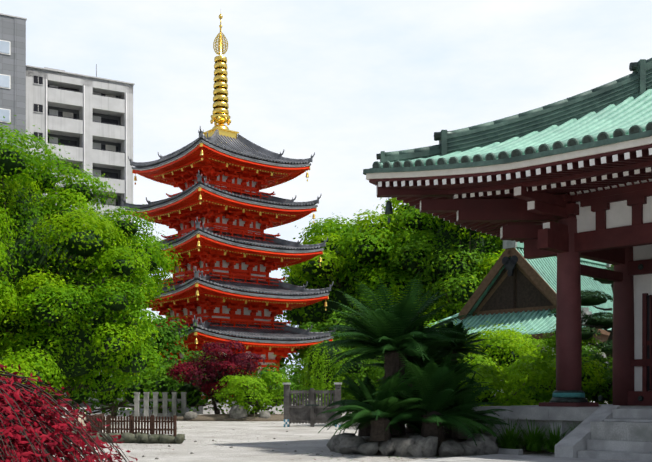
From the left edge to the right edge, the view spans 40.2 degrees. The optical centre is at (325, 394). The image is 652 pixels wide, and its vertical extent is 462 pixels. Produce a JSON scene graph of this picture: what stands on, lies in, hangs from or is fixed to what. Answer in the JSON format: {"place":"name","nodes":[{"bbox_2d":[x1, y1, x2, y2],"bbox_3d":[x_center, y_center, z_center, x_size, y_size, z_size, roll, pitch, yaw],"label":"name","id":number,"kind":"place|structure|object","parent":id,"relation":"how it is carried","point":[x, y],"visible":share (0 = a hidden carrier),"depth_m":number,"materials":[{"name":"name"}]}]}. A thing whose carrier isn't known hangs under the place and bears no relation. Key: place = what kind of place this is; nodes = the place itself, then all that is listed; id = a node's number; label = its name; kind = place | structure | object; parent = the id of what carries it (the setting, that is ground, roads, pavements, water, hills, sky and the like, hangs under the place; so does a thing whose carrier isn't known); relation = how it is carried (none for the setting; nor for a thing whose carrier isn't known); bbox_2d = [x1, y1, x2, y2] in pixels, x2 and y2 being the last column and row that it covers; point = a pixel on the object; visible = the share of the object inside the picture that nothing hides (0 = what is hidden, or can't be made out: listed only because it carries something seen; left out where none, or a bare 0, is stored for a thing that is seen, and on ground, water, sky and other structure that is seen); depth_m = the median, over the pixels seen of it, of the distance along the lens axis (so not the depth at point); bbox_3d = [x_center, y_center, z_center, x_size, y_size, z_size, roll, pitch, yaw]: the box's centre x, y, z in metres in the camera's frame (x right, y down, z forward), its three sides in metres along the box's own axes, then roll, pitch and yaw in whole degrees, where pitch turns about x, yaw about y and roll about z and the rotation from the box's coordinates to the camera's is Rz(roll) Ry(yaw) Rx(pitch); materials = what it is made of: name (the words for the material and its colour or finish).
{"place":"outdoors","nodes":[
{"label":"outdoors","id":0,"kind":"place"},
{"bbox_2d":[0,13,134,234],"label":"apartment block","id":1,"kind":"structure","parent":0,"point":[86,121],"depth_m":94.18,"materials":[{"name":"concrete"}]},
{"bbox_2d":[67,412,85,431],"bbox_3d":[-6.398,0.815,22.901,0.640,0.700,0.640,0,0,-1],"label":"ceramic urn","id":2,"kind":"object","parent":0,"point":[80,421],"visible":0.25,"depth_m":22.69,"materials":[{"name":"white ceramic"}]},
{"bbox_2d":[35,407,554,461],"bbox_3d":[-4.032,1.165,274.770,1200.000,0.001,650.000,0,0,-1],"label":"gravel ground","id":3,"kind":"structure","parent":0,"point":[304,439],"depth_m":20.30,"materials":[{"name":"beige gravel"}]},
{"bbox_2d":[0,232,22,343],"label":"camphor tree","id":4,"kind":"object","parent":3,"relation":"on","point":[3,289],"visible":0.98,"depth_m":29.42,"materials":[{"name":"green plant"}]},
{"bbox_2d":[0,341,74,403],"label":"shrub","id":5,"kind":"object","parent":3,"relation":"on","point":[34,370],"visible":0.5,"depth_m":27.46,"materials":[{"name":"green plant"}]},
{"bbox_2d":[0,364,137,461],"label":"laceleaf maple","id":6,"kind":"object","parent":3,"relation":"on","point":[44,434],"visible":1,"depth_m":6.80,"materials":[{"name":"red plant"}]},
{"bbox_2d":[0,115,191,403],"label":"camphor tree","id":7,"kind":"object","parent":3,"relation":"on","point":[82,299],"visible":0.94,"depth_m":33.80,"materials":[{"name":"green plant"}]},
{"bbox_2d":[69,413,184,443],"bbox_3d":[-5.513,0.865,22.144,2.082,0.739,4.653,0,0,-38],"label":"picket fence on stones","id":8,"kind":"object","parent":3,"relation":"on","point":[165,427],"visible":0.81,"depth_m":21.20,"materials":[{"name":"weathered wood"}]},
{"bbox_2d":[138,311,166,322],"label":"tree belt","id":9,"kind":"object","parent":3,"relation":"on","point":[153,314],"depth_m":81.45,"materials":[{"name":"green plant"}]},
{"bbox_2d":[6,351,300,417],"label":"hedge","id":10,"kind":"object","parent":3,"relation":"on","point":[193,394],"visible":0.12,"depth_m":42.89,"materials":[{"name":"green plant"}]},
{"bbox_2d":[122,309,225,412],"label":"tree","id":11,"kind":"object","parent":3,"relation":"on","point":[170,338],"visible":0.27,"depth_m":49.22,"materials":[{"name":"green plant"}]},
{"bbox_2d":[60,381,332,419],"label":"fence","id":12,"kind":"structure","parent":3,"relation":"on","point":[155,400],"depth_m":40.79,"materials":[{"name":"stone"}]},
{"bbox_2d":[166,338,265,413],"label":"red maple","id":13,"kind":"object","parent":3,"relation":"on","point":[220,367],"visible":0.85,"depth_m":40.47,"materials":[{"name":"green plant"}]},
{"bbox_2d":[172,405,283,420],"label":"mound stones","id":14,"kind":"object","parent":3,"relation":"on","point":[236,413],"visible":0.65,"depth_m":38.71,"materials":[{"name":"stone"}]},
{"bbox_2d":[122,14,335,413],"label":"pagoda","id":15,"kind":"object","parent":3,"relation":"on","point":[220,213],"visible":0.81,"depth_m":56.25,"materials":[{"name":"wood"}]},
{"bbox_2d":[212,369,292,417],"bbox_3d":[-3.516,0.080,39.739,3.450,2.550,3.479,0,0,32],"label":"round bush","id":16,"kind":"object","parent":3,"relation":"on","point":[253,395],"visible":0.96,"depth_m":39.22,"materials":[{"name":"green plant"}]},
{"bbox_2d":[280,351,300,375],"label":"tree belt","id":17,"kind":"object","parent":3,"relation":"on","point":[289,357],"depth_m":76.19,"materials":[{"name":"green plant"}]},
{"bbox_2d":[278,356,326,405],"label":"shrub","id":18,"kind":"object","parent":3,"relation":"on","point":[293,370],"visible":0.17,"depth_m":51.13,"materials":[{"name":"green plant"}]},
{"bbox_2d":[283,382,341,426],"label":"wooden gate","id":19,"kind":"structure","parent":3,"relation":"on","point":[306,413],"depth_m":31.77,"materials":[{"name":"grey wood"}]},
{"bbox_2d":[109,421,536,459],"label":"leaf litter and pebbles","id":20,"kind":"object","parent":3,"relation":"on","point":[272,450],"visible":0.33,"depth_m":18.27,"materials":[{"name":"brown stone"}]},
{"bbox_2d":[295,340,350,405],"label":"weeping tree","id":21,"kind":"object","parent":3,"relation":"on","point":[316,364],"visible":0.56,"depth_m":46.13,"materials":[{"name":"green plant"}]},
{"bbox_2d":[288,324,363,404],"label":"tree","id":22,"kind":"object","parent":3,"relation":"on","point":[302,350],"visible":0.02,"depth_m":58.85,"materials":[{"name":"green plant"}]},
{"bbox_2d":[298,308,364,399],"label":"tree","id":23,"kind":"object","parent":3,"relation":"on","point":[328,322],"visible":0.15,"depth_m":63.42,"materials":[{"name":"green plant"}]},
{"bbox_2d":[274,197,432,358],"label":"tree","id":24,"kind":"object","parent":3,"relation":"on","point":[350,252],"visible":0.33,"depth_m":67.67,"materials":[{"name":"green plant"}]},
{"bbox_2d":[324,347,384,415],"bbox_3d":[1.534,-0.249,33.485,3.416,3.190,3.580,0,0,-1],"label":"shrub","id":25,"kind":"object","parent":3,"relation":"on","point":[373,375],"visible":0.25,"depth_m":32.72,"materials":[{"name":"green plant"}]},
{"bbox_2d":[326,431,501,456],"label":"cycad mound rocks","id":26,"kind":"object","parent":3,"relation":"on","point":[411,445],"visible":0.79,"depth_m":16.93,"materials":[{"name":"stone"}]},
{"bbox_2d":[311,270,513,445],"bbox_3d":[1.707,-0.785,18.076,4.069,3.502,4.744,0,0,-1],"label":"cycad group","id":27,"kind":"object","parent":26,"relation":"on","point":[419,392],"visible":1,"depth_m":17.33,"materials":[{"name":"green plant"}]},
{"bbox_2d":[375,316,473,376],"bbox_3d":[4.266,-0.945,37.778,5.702,4.828,5.682,0,0,-1],"label":"shrub","id":28,"kind":"object","parent":3,"relation":"on","point":[437,327],"depth_m":37.45,"materials":[{"name":"green plant"}]},
{"bbox_2d":[368,346,493,391],"bbox_3d":[3.740,-0.282,30.303,4.459,3.272,4.746,0,0,-1],"label":"shrub","id":29,"kind":"object","parent":3,"relation":"on","point":[379,372],"visible":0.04,"depth_m":31.08,"materials":[{"name":"green plant"}]},
{"bbox_2d":[369,203,504,322],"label":"tree","id":30,"kind":"object","parent":3,"relation":"on","point":[457,259],"visible":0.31,"depth_m":63.45,"materials":[{"name":"green plant"}]},
{"bbox_2d":[460,323,543,405],"bbox_3d":[5.998,-0.678,33.171,5.151,4.055,3.673,0,0,-19],"label":"shrub","id":31,"kind":"object","parent":3,"relation":"on","point":[501,353],"visible":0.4,"depth_m":32.59,"materials":[{"name":"green plant"}]},
{"bbox_2d":[457,353,555,405],"bbox_3d":[4.673,0.007,26.107,4.018,2.687,3.602,0,0,-1],"label":"shrub","id":32,"kind":"object","parent":3,"relation":"on","point":[488,372],"visible":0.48,"depth_m":25.65,"materials":[{"name":"green plant"}]},
{"bbox_2d":[363,58,651,461],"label":"hall","id":33,"kind":"structure","parent":3,"relation":"on","point":[567,182],"depth_m":18.78,"materials":[{"name":"wood"}]},
{"bbox_2d":[425,240,612,403],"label":"temple building","id":34,"kind":"structure","parent":3,"relation":"on","point":[516,288],"depth_m":45.30,"materials":[{"name":"paint"}]},
{"bbox_2d":[468,321,605,385],"bbox_3d":[8.765,-0.842,37.543,6.209,4.369,6.031,0,0,39],"label":"shrub","id":35,"kind":"object","parent":3,"relation":"on","point":[549,343],"visible":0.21,"depth_m":36.61,"materials":[{"name":"green plant"}]},
{"bbox_2d":[500,352,608,405],"bbox_3d":[7.262,-0.026,28.234,3.912,2.733,4.398,0,0,-1],"label":"shrub","id":36,"kind":"object","parent":3,"relation":"on","point":[545,395],"visible":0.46,"depth_m":27.58,"materials":[{"name":"green plant"}]},
{"bbox_2d":[547,344,612,403],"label":"shrub","id":37,"kind":"object","parent":3,"relation":"on","point":[608,376],"visible":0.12,"depth_m":29.20,"materials":[{"name":"green plant"}]},
{"bbox_2d":[548,267,613,403],"bbox_3d":[11.529,-1.981,36.044,5.254,6.366,2.596,0,0,-1],"label":"cloud pruned pine","id":38,"kind":"object","parent":3,"relation":"on","point":[593,299],"visible":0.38,"depth_m":35.76,"materials":[{"name":"green plant"}]},
{"bbox_2d":[587,390,612,403],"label":"shrub","id":39,"kind":"object","parent":3,"relation":"on","point":[605,401],"visible":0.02,"depth_m":29.35,"materials":[{"name":"green plant"}]},
{"bbox_2d":[0,0,651,378],"label":"sky","id":40,"kind":"structure","parent":0,"point":[344,82],"materials":[{"name":"white"}]},
{"bbox_2d":[444,417,579,451],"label":"ornamental grass","id":41,"kind":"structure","parent":0,"point":[536,441],"depth_m":17.52,"materials":[{"name":"green plant"}]},
{"bbox_2d":[404,448,638,461],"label":"stone pavement","id":42,"kind":"structure","parent":0,"point":[508,455],"depth_m":15.32,"materials":[{"name":"stone"}]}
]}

